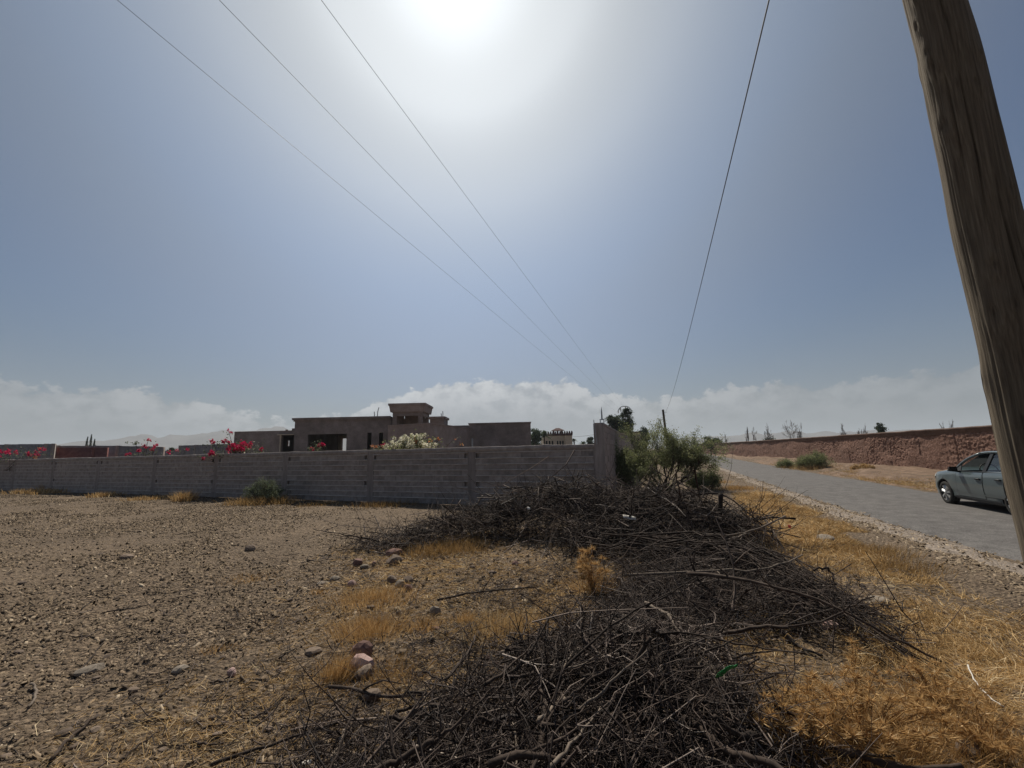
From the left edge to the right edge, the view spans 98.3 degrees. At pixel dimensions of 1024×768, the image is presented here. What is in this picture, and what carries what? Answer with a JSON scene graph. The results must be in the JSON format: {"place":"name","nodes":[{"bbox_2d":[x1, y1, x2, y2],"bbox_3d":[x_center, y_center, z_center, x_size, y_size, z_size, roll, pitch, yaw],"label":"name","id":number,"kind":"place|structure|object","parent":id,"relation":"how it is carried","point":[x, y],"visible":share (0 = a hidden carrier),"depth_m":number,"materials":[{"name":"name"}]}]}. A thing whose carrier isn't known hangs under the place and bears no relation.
{"place":"outdoors","nodes":[
{"label":"outdoors","id":0,"kind":"place"},
{"bbox_2d":[55,447,108,457],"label":"compound wall","id":1,"kind":"structure","parent":0,"point":[82,452],"depth_m":48.06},
{"bbox_2d":[116,446,149,456],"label":"compound wall","id":2,"kind":"structure","parent":0,"point":[121,451],"depth_m":49.23,"materials":[{"name":"grey concrete"}]},
{"bbox_2d":[149,446,164,455],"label":"compound wall","id":3,"kind":"structure","parent":0,"point":[160,451],"depth_m":47.97,"materials":[{"name":"grey concrete"}]},
{"bbox_2d":[57,426,345,450],"bbox_3d":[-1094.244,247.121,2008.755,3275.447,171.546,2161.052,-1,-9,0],"label":"hills","id":4,"kind":"structure","parent":0,"point":[170,441],"depth_m":1870.05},
{"bbox_2d":[178,444,232,454],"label":"compound wall","id":5,"kind":"structure","parent":0,"point":[198,449],"depth_m":44.52,"materials":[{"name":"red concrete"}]},
{"bbox_2d":[0,448,1023,767],"bbox_3d":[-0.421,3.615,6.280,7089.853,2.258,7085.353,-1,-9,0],"label":"ground","id":6,"kind":"structure","parent":0,"point":[988,588],"depth_m":5.16,"materials":[{"name":"soil"}]},
{"bbox_2d":[0,447,51,470],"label":"bougainvillea","id":7,"kind":"object","parent":6,"relation":"on","point":[16,452],"visible":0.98,"depth_m":27.31,"materials":[{"name":"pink plant"}]},
{"bbox_2d":[0,444,55,459],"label":"compound wall","id":8,"kind":"structure","parent":6,"relation":"on","point":[24,448],"depth_m":45.02,"materials":[{"name":"grey concrete"}]},
{"bbox_2d":[27,682,37,707],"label":"fallen branch","id":9,"kind":"object","parent":6,"relation":"on","point":[34,685],"visible":1,"depth_m":3.37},
{"bbox_2d":[0,487,74,494],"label":"dry grass tuft","id":10,"kind":"object","parent":6,"relation":"on","point":[34,491],"visible":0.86,"depth_m":24.23,"materials":[{"name":"plant"}]},
{"bbox_2d":[54,727,72,737],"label":"loose stone","id":11,"kind":"object","parent":6,"relation":"on","point":[66,731],"visible":0.97,"depth_m":2.81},
{"bbox_2d":[48,713,98,761],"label":"fallen branch","id":12,"kind":"object","parent":6,"relation":"on","point":[58,750],"visible":0.99,"depth_m":2.73,"materials":[{"name":"wood"}]},
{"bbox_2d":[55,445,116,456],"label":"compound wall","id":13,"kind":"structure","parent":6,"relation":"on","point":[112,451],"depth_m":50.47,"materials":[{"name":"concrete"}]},
{"bbox_2d":[73,663,105,676],"bbox_3d":[-3.636,2.470,3.820,0.166,0.088,0.199,-6,-10,29],"label":"stone","id":14,"kind":"object","parent":6,"relation":"on","point":[87,670],"visible":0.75,"depth_m":3.78,"materials":[{"name":"stone"}]},
{"bbox_2d":[72,490,126,497],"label":"dry grass tuft","id":15,"kind":"object","parent":6,"relation":"on","point":[102,494],"visible":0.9,"depth_m":21.14,"materials":[{"name":"plant"}]},
{"bbox_2d":[119,554,134,559],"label":"stone","id":16,"kind":"object","parent":6,"relation":"on","point":[125,556],"visible":0.7,"depth_m":7.98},
{"bbox_2d":[118,731,157,762],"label":"fallen branch","id":17,"kind":"object","parent":6,"relation":"on","point":[128,753],"visible":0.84,"depth_m":2.63,"materials":[{"name":"wood"}]},
{"bbox_2d":[106,494,176,500],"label":"dry grass tuft","id":18,"kind":"object","parent":6,"relation":"on","point":[159,497],"visible":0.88,"depth_m":19.32,"materials":[{"name":"plant"}]},
{"bbox_2d":[124,438,193,455],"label":"bougainvillea","id":19,"kind":"object","parent":6,"relation":"on","point":[146,447],"visible":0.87,"depth_m":23.43,"materials":[{"name":"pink plant"}]},
{"bbox_2d":[158,672,191,697],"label":"fallen branch","id":20,"kind":"object","parent":6,"relation":"on","point":[165,692],"visible":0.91,"depth_m":3.35,"materials":[{"name":"wood"}]},
{"bbox_2d":[171,664,189,673],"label":"stone","id":21,"kind":"object","parent":6,"relation":"on","point":[177,669],"visible":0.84,"depth_m":3.65,"materials":[{"name":"stone"}]},
{"bbox_2d":[168,490,201,501],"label":"dry grass tuft","id":22,"kind":"object","parent":6,"relation":"on","point":[183,497],"visible":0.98,"depth_m":18.64,"materials":[{"name":"plant"}]},
{"bbox_2d":[193,637,237,655],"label":"dry grass tuft","id":23,"kind":"object","parent":6,"relation":"on","point":[215,650],"visible":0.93,"depth_m":4.12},
{"bbox_2d":[227,667,235,676],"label":"stone","id":24,"kind":"object","parent":6,"relation":"on","point":[231,669],"visible":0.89,"depth_m":3.53,"materials":[{"name":"pink stone"}]},
{"bbox_2d":[197,428,269,461],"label":"bougainvillea","id":25,"kind":"object","parent":6,"relation":"on","point":[235,448],"visible":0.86,"depth_m":19.86,"materials":[{"name":"pink plant"}]},
{"bbox_2d":[199,568,286,585],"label":"dry grass tuft","id":26,"kind":"object","parent":6,"relation":"on","point":[249,578],"visible":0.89,"depth_m":6.42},
{"bbox_2d":[245,544,255,551],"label":"stone","id":27,"kind":"object","parent":6,"relation":"on","point":[250,548],"visible":0.84,"depth_m":8.31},
{"bbox_2d":[202,475,304,506],"bbox_3d":[-9.671,4.032,16.834,3.568,1.104,2.498,-1,-9,0],"label":"tamarisk bush","id":28,"kind":"object","parent":6,"relation":"on","point":[271,498],"visible":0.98,"depth_m":16.70,"materials":[{"name":"green plant"}]},
{"bbox_2d":[246,671,297,723],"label":"fallen branch","id":29,"kind":"object","parent":6,"relation":"on","point":[261,713],"visible":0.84,"depth_m":3.07,"materials":[{"name":"wood"}]},
{"bbox_2d":[210,720,341,766],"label":"fallen branch","id":30,"kind":"object","parent":6,"relation":"on","point":[231,757],"visible":0.8,"depth_m":2.57,"materials":[{"name":"wood"}]},
{"bbox_2d":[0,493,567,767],"bbox_3d":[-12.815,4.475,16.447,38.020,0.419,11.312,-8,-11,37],"label":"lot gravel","id":31,"kind":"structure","parent":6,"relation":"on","point":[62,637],"depth_m":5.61,"materials":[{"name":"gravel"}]},
{"bbox_2d":[191,739,223,745],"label":"fallen branch","id":32,"kind":"object","parent":31,"relation":"on","point":[201,743],"visible":0.98,"depth_m":2.69,"materials":[{"name":"wood"}]},
{"bbox_2d":[210,679,258,683],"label":"fallen branch","id":33,"kind":"object","parent":31,"relation":"on","point":[215,681],"visible":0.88,"depth_m":3.43,"materials":[{"name":"wood"}]},
{"bbox_2d":[437,571,537,600],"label":"fallen branch","id":34,"kind":"object","parent":31,"relation":"on","point":[458,595],"visible":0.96,"depth_m":5.27,"materials":[{"name":"wood"}]},
{"bbox_2d":[0,444,595,507],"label":"block wall","id":35,"kind":"structure","parent":6,"relation":"on","point":[404,475],"depth_m":17.24,"materials":[{"name":"grey concrete"}]},
{"bbox_2d":[279,500,345,508],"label":"dry grass tuft","id":36,"kind":"object","parent":6,"relation":"on","point":[315,503],"visible":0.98,"depth_m":15.88,"materials":[{"name":"plant"}]},
{"bbox_2d":[304,646,321,656],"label":"stone","id":37,"kind":"object","parent":6,"relation":"on","point":[312,651],"visible":0.83,"depth_m":3.91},
{"bbox_2d":[307,441,326,450],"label":"bougainvillea","id":38,"kind":"object","parent":6,"relation":"on","point":[318,446],"visible":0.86,"depth_m":18.37,"materials":[{"name":"pink plant"}]},
{"bbox_2d":[0,543,663,767],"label":"twig litter","id":39,"kind":"object","parent":6,"relation":"on","point":[494,645],"visible":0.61,"depth_m":3.74,"materials":[{"name":"wood"}]},
{"bbox_2d":[305,644,377,684],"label":"dry grass tuft","id":40,"kind":"object","parent":6,"relation":"on","point":[334,671],"visible":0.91,"depth_m":3.43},
{"bbox_2d":[330,725,361,767],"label":"fallen branch","id":41,"kind":"object","parent":6,"relation":"on","point":[341,746],"visible":0.47,"depth_m":2.48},
{"bbox_2d":[350,640,372,658],"bbox_3d":[-1.294,2.300,3.798,0.189,0.187,0.144,10,-13,-19],"label":"stone","id":42,"kind":"object","parent":6,"relation":"on","point":[362,644],"visible":0.57,"depth_m":3.77,"materials":[{"name":"pink stone"}]},
{"bbox_2d":[349,653,374,672],"bbox_3d":[-1.191,2.256,3.526,0.192,0.203,0.142,-6,-3,2],"label":"stone","id":43,"kind":"object","parent":6,"relation":"on","point":[361,659],"visible":0.43,"depth_m":3.49,"materials":[{"name":"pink stone"}]},
{"bbox_2d":[353,664,372,680],"bbox_3d":[-1.148,2.231,3.417,0.131,0.117,0.128,6,-11,-39],"label":"stone","id":44,"kind":"object","parent":6,"relation":"on","point":[364,668],"visible":0.74,"depth_m":3.39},
{"bbox_2d":[297,602,432,651],"bbox_3d":[-1.338,2.332,4.322,1.451,0.226,1.075,-7,-10,34],"label":"dry grass tuft","id":45,"kind":"object","parent":6,"relation":"on","point":[370,631],"visible":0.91,"depth_m":4.26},
{"bbox_2d":[361,688,380,702],"bbox_3d":[-0.990,2.196,3.116,0.132,0.079,0.097,3,-10,-25],"label":"stone","id":46,"kind":"object","parent":6,"relation":"on","point":[371,690],"visible":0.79,"depth_m":3.09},
{"bbox_2d":[300,580,448,617],"bbox_3d":[-1.630,2.523,5.307,1.789,0.200,1.331,-1,-9,0],"label":"dry grass tuft","id":47,"kind":"object","parent":6,"relation":"on","point":[365,596],"visible":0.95,"depth_m":5.25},
{"bbox_2d":[335,498,422,509],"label":"dry grass tuft","id":48,"kind":"object","parent":6,"relation":"on","point":[376,504],"visible":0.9,"depth_m":14.77,"materials":[{"name":"plant"}]},
{"bbox_2d":[233,403,530,452],"bbox_3d":[-11.155,4.835,37.968,25.471,5.824,18.146,-1,-9,0],"label":"unfinished villa","id":49,"kind":"object","parent":6,"relation":"on","point":[358,433],"visible":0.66,"depth_m":37.78,"materials":[{"name":"beige paint"}]},
{"bbox_2d":[308,648,457,708],"bbox_3d":[-0.926,2.219,3.385,1.244,0.145,1.173,-1,-9,0],"label":"dry grass tuft","id":50,"kind":"object","parent":6,"relation":"on","point":[374,681],"visible":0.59,"depth_m":3.43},
{"bbox_2d":[385,554,402,565],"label":"stone","id":51,"kind":"object","parent":6,"relation":"on","point":[394,557],"visible":0.67,"depth_m":7.00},
{"bbox_2d":[385,548,403,555],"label":"stone","id":52,"kind":"object","parent":6,"relation":"on","point":[390,551],"visible":0.65,"depth_m":7.57,"materials":[{"name":"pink stone"}]},
{"bbox_2d":[364,429,463,450],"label":"bougainvillea","id":53,"kind":"object","parent":6,"relation":"on","point":[418,441],"visible":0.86,"depth_m":16.63,"materials":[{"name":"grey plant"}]},
{"bbox_2d":[328,676,502,707],"bbox_3d":[-0.668,2.130,3.091,1.342,0.149,0.316,-1,-9,0],"label":"fallen branch","id":54,"kind":"object","parent":6,"relation":"on","point":[341,687],"visible":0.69,"depth_m":3.09,"materials":[{"name":"wood"}]},
{"bbox_2d":[387,537,463,558],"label":"dry grass tuft","id":55,"kind":"object","parent":6,"relation":"on","point":[428,551],"visible":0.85,"depth_m":7.47,"materials":[{"name":"plant"}]},
{"bbox_2d":[406,611,451,633],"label":"dry grass tuft","id":56,"kind":"object","parent":6,"relation":"on","point":[425,624],"visible":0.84,"depth_m":4.39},
{"bbox_2d":[430,606,440,614],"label":"stone","id":57,"kind":"object","parent":6,"relation":"on","point":[436,609],"visible":0.87,"depth_m":4.72,"materials":[{"name":"stone"}]},
{"bbox_2d":[413,531,506,558],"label":"dry grass tuft","id":58,"kind":"object","parent":6,"relation":"on","point":[462,546],"visible":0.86,"depth_m":7.61,"materials":[{"name":"plant"}]},
{"bbox_2d":[451,606,481,623],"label":"dry grass tuft","id":59,"kind":"object","parent":6,"relation":"on","point":[462,617],"visible":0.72,"depth_m":4.50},
{"bbox_2d":[444,635,489,681],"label":"fallen branch","id":60,"kind":"object","parent":6,"relation":"on","point":[447,677],"visible":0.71,"depth_m":3.42,"materials":[{"name":"wood"}]},
{"bbox_2d":[402,602,587,653],"bbox_3d":[-0.114,2.283,4.295,2.040,0.256,1.612,-1,-9,0],"label":"dry grass tuft","id":61,"kind":"object","parent":6,"relation":"on","point":[498,616],"visible":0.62,"depth_m":4.20,"materials":[{"name":"plant"}]},
{"bbox_2d":[0,528,1023,767],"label":"straw litter","id":62,"kind":"object","parent":6,"relation":"on","point":[347,611],"visible":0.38,"depth_m":3.71,"materials":[{"name":"plant"}]},
{"bbox_2d":[531,428,544,445],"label":"broadleaf tree","id":63,"kind":"object","parent":6,"relation":"on","point":[536,438],"visible":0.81,"depth_m":73.07,"materials":[{"name":"green plant"}]},
{"bbox_2d":[285,449,824,567],"bbox_3d":[0.771,2.177,8.426,8.897,1.857,4.343,-1,-9,0],"label":"brush heap","id":64,"kind":"object","parent":6,"relation":"on","point":[606,510],"visible":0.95,"depth_m":8.04,"materials":[{"name":"brown plant"}]},
{"bbox_2d":[541,428,572,444],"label":"cream villa","id":65,"kind":"object","parent":6,"relation":"on","point":[560,437],"visible":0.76,"depth_m":87.31,"materials":[{"name":"paint"}]},
{"bbox_2d":[559,545,622,594],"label":"dried thistle","id":66,"kind":"object","parent":6,"relation":"on","point":[589,578],"visible":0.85,"depth_m":5.44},
{"bbox_2d":[256,519,963,767],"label":"brush heap","id":67,"kind":"object","parent":6,"relation":"on","point":[606,641],"visible":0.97,"depth_m":2.53,"materials":[{"name":"brown plant"}]},
{"bbox_2d":[715,664,737,677],"bbox_3d":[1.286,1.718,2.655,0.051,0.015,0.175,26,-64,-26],"label":"green bottle","id":68,"kind":"object","parent":67,"relation":"on","point":[728,668],"visible":0.94,"depth_m":2.66,"materials":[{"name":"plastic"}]},
{"bbox_2d":[593,423,630,491],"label":"side wall","id":69,"kind":"structure","parent":6,"relation":"on","point":[607,437],"depth_m":14.02,"materials":[{"name":"grey concrete"}]},
{"bbox_2d":[605,414,623,431],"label":"eucalyptus tree","id":70,"kind":"object","parent":6,"relation":"on","point":[612,421],"visible":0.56,"depth_m":59.48,"materials":[{"name":"green plant"}]},
{"bbox_2d":[619,407,635,431],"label":"eucalyptus tree","id":71,"kind":"object","parent":6,"relation":"on","point":[626,412],"visible":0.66,"depth_m":61.79,"materials":[{"name":"green plant"}]},
{"bbox_2d":[621,431,640,454],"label":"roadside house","id":72,"kind":"structure","parent":6,"relation":"on","point":[634,440],"depth_m":57.52,"materials":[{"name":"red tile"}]},
{"bbox_2d":[260,526,1023,767],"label":"soil crumbs","id":73,"kind":"object","parent":6,"relation":"on","point":[400,651],"visible":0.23,"depth_m":4.91,"materials":[{"name":"soil"}]},
{"bbox_2d":[637,427,650,442],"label":"broadleaf tree","id":74,"kind":"object","parent":6,"relation":"on","point":[644,431],"visible":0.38,"depth_m":68.96,"materials":[{"name":"green plant"}]},
{"bbox_2d":[614,418,734,493],"bbox_3d":[5.973,3.429,18.470,6.319,4.301,4.474,-5,-9,21],"label":"thorn tree","id":75,"kind":"object","parent":6,"relation":"on","point":[629,462],"visible":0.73,"depth_m":18.33,"materials":[{"name":"plant"}]},
{"bbox_2d":[685,470,723,489],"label":"undergrowth bush","id":76,"kind":"object","parent":6,"relation":"on","point":[692,482],"visible":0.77,"depth_m":18.14,"materials":[{"name":"green plant"}]},
{"bbox_2d":[713,484,766,491],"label":"dry grass tuft","id":77,"kind":"object","parent":6,"relation":"on","point":[734,488],"visible":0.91,"depth_m":17.91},
{"bbox_2d":[577,498,963,682],"bbox_3d":[2.501,1.908,5.056,3.602,1.301,3.916,-1,-9,0],"label":"branch fan","id":78,"kind":"object","parent":6,"relation":"on","point":[832,599],"visible":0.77,"depth_m":4.73},
{"bbox_2d":[781,421,799,437],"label":"bare tree","id":79,"kind":"object","parent":6,"relation":"on","point":[789,435],"visible":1,"depth_m":85.92,"materials":[{"name":"plant"}]},
{"bbox_2d":[723,682,911,767],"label":"dried thistle","id":80,"kind":"object","parent":6,"relation":"on","point":[800,722],"visible":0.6,"depth_m":2.41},
{"bbox_2d":[817,534,835,539],"bbox_3d":[5.642,2.782,7.962,0.326,0.151,0.269,3,-5,-27],"label":"stone slab","id":81,"kind":"object","parent":6,"relation":"on","point":[821,536],"depth_m":7.92,"materials":[{"name":"stone"}]},
{"bbox_2d":[819,620,841,630],"bbox_3d":[2.963,2.254,4.127,0.179,0.093,0.135,-9,2,11],"label":"clod","id":82,"kind":"object","parent":6,"relation":"on","point":[829,622],"visible":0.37,"depth_m":4.09,"materials":[{"name":"soil"}]},
{"bbox_2d":[699,425,996,469],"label":"adobe wall","id":83,"kind":"structure","parent":6,"relation":"on","point":[942,448],"depth_m":30.58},
{"bbox_2d":[843,635,871,674],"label":"dried thistle","id":84,"kind":"object","parent":6,"relation":"on","point":[853,656],"visible":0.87,"depth_m":3.37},
{"bbox_2d":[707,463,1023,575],"bbox_3d":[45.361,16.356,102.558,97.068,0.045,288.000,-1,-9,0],"label":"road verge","id":85,"kind":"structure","parent":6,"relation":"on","point":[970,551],"depth_m":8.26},
{"bbox_2d":[725,474,1023,615],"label":"verge gravel","id":86,"kind":"structure","parent":6,"relation":"on","point":[951,556],"depth_m":7.68,"materials":[{"name":"gravel"}]},
{"bbox_2d":[864,595,889,604],"bbox_3d":[4.119,2.443,4.991,0.286,0.083,0.216,-1,-13,-19],"label":"stone","id":87,"kind":"object","parent":6,"relation":"on","point":[882,598],"visible":0.41,"depth_m":4.95,"materials":[{"name":"stone"}]},
{"bbox_2d":[810,540,943,565],"bbox_3d":[5.781,2.627,7.030,1.881,0.239,1.441,-1,-9,0],"label":"dry grass tuft","id":88,"kind":"object","parent":6,"relation":"on","point":[888,550],"visible":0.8,"depth_m":6.96,"materials":[{"name":"plant"}]},
{"bbox_2d":[731,488,1023,767],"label":"dry verge grass","id":89,"kind":"structure","parent":6,"relation":"on","point":[808,532],"depth_m":4.38,"materials":[{"name":"plant"}]},
{"bbox_2d":[874,422,888,432],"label":"broadleaf tree","id":90,"kind":"object","parent":6,"relation":"on","point":[879,428],"visible":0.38,"depth_m":57.41,"materials":[{"name":"green plant"}]},
{"bbox_2d":[757,658,1007,767],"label":"dried thistle","id":91,"kind":"object","parent":6,"relation":"on","point":[855,694],"visible":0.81,"depth_m":2.46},
{"bbox_2d":[851,554,968,579],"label":"dry grass tuft","id":92,"kind":"object","parent":6,"relation":"on","point":[904,565],"visible":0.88,"depth_m":6.21,"materials":[{"name":"plant"}]},
{"bbox_2d":[847,654,1020,744],"bbox_3d":[2.803,2.017,2.916,1.016,0.342,0.990,5,-11,-36],"label":"dried thistle","id":93,"kind":"object","parent":6,"relation":"on","point":[923,685],"visible":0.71,"depth_m":2.92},
{"bbox_2d":[874,683,1023,767],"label":"dried thistle","id":94,"kind":"object","parent":6,"relation":"on","point":[987,740],"visible":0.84,"depth_m":2.51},
{"bbox_2d":[902,0,1023,563],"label":"utility pole","id":95,"kind":"object","parent":6,"relation":"on","point":[983,205],"visible":1,"depth_m":2.09,"materials":[{"name":"brown wood"}]},
{"bbox_2d":[668,0,769,405],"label":"overhead cable","id":96,"kind":"object","parent":95,"relation":"attached to","point":[733,150],"visible":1,"depth_m":5.91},
{"bbox_2d":[954,738,981,760],"bbox_3d":[2.615,2.099,2.542,0.114,0.087,0.110,-10,-4,23],"label":"stone","id":97,"kind":"object","parent":6,"relation":"on","point":[973,750],"visible":0.5,"depth_m":2.52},
{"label":"power pylon","id":98,"kind":"object","parent":6,"relation":"on","visible":0},
{"bbox_2d":[119,1,613,409],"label":"overhead wire","id":99,"kind":"object","parent":98,"relation":"attached to","point":[298,150],"visible":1,"depth_m":8.28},
{"bbox_2d":[219,0,605,395],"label":"overhead wire","id":100,"kind":"object","parent":98,"relation":"attached to","point":[368,153],"visible":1,"depth_m":8.64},
{"bbox_2d":[321,0,624,407],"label":"overhead wire","id":101,"kind":"object","parent":98,"relation":"attached to","point":[435,154],"visible":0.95,"depth_m":8.54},
{"bbox_2d":[0,0,1023,444],"label":"sky","id":102,"kind":"structure","parent":0,"point":[171,263],"materials":[{"name":"blue"}]},
{"bbox_2d":[647,429,910,448],"bbox_3d":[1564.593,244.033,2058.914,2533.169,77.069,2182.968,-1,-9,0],"label":"hills","id":103,"kind":"structure","parent":0,"point":[741,438],"depth_m":2079.50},
{"bbox_2d":[712,454,947,491],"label":"dirt bank","id":104,"kind":"structure","parent":0,"point":[879,471],"depth_m":24.93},
{"bbox_2d":[772,458,795,467],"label":"roadside bush","id":105,"kind":"object","parent":104,"relation":"on","point":[788,463],"visible":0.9,"depth_m":33.75,"materials":[{"name":"green plant"}]},
{"bbox_2d":[777,449,850,469],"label":"roadside bush","id":106,"kind":"object","parent":104,"relation":"on","point":[817,459],"visible":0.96,"depth_m":30.52,"materials":[{"name":"green plant"}]},
{"bbox_2d":[763,462,936,490],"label":"bank grass","id":107,"kind":"structure","parent":104,"relation":"on","point":[883,481],"depth_m":20.02,"materials":[{"name":"plant"}]},
{"bbox_2d":[848,463,874,469],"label":"roadside bush","id":108,"kind":"object","parent":104,"relation":"on","point":[861,465],"visible":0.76,"depth_m":26.41,"materials":[{"name":"yellow plant"}]},
{"bbox_2d":[704,454,1022,561],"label":"road","id":109,"kind":"structure","parent":0,"point":[983,527],"depth_m":11.72,"materials":[{"name":"asphalt"}]},
{"bbox_2d":[935,451,1010,512],"bbox_3d":[12.436,2.369,10.955,2.120,1.455,4.060,-4,-9,19],"label":"parked car","id":110,"kind":"object","parent":109,"relation":"on","point":[978,478],"visible":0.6,"depth_m":11.31,"materials":[{"name":"grey metal"}]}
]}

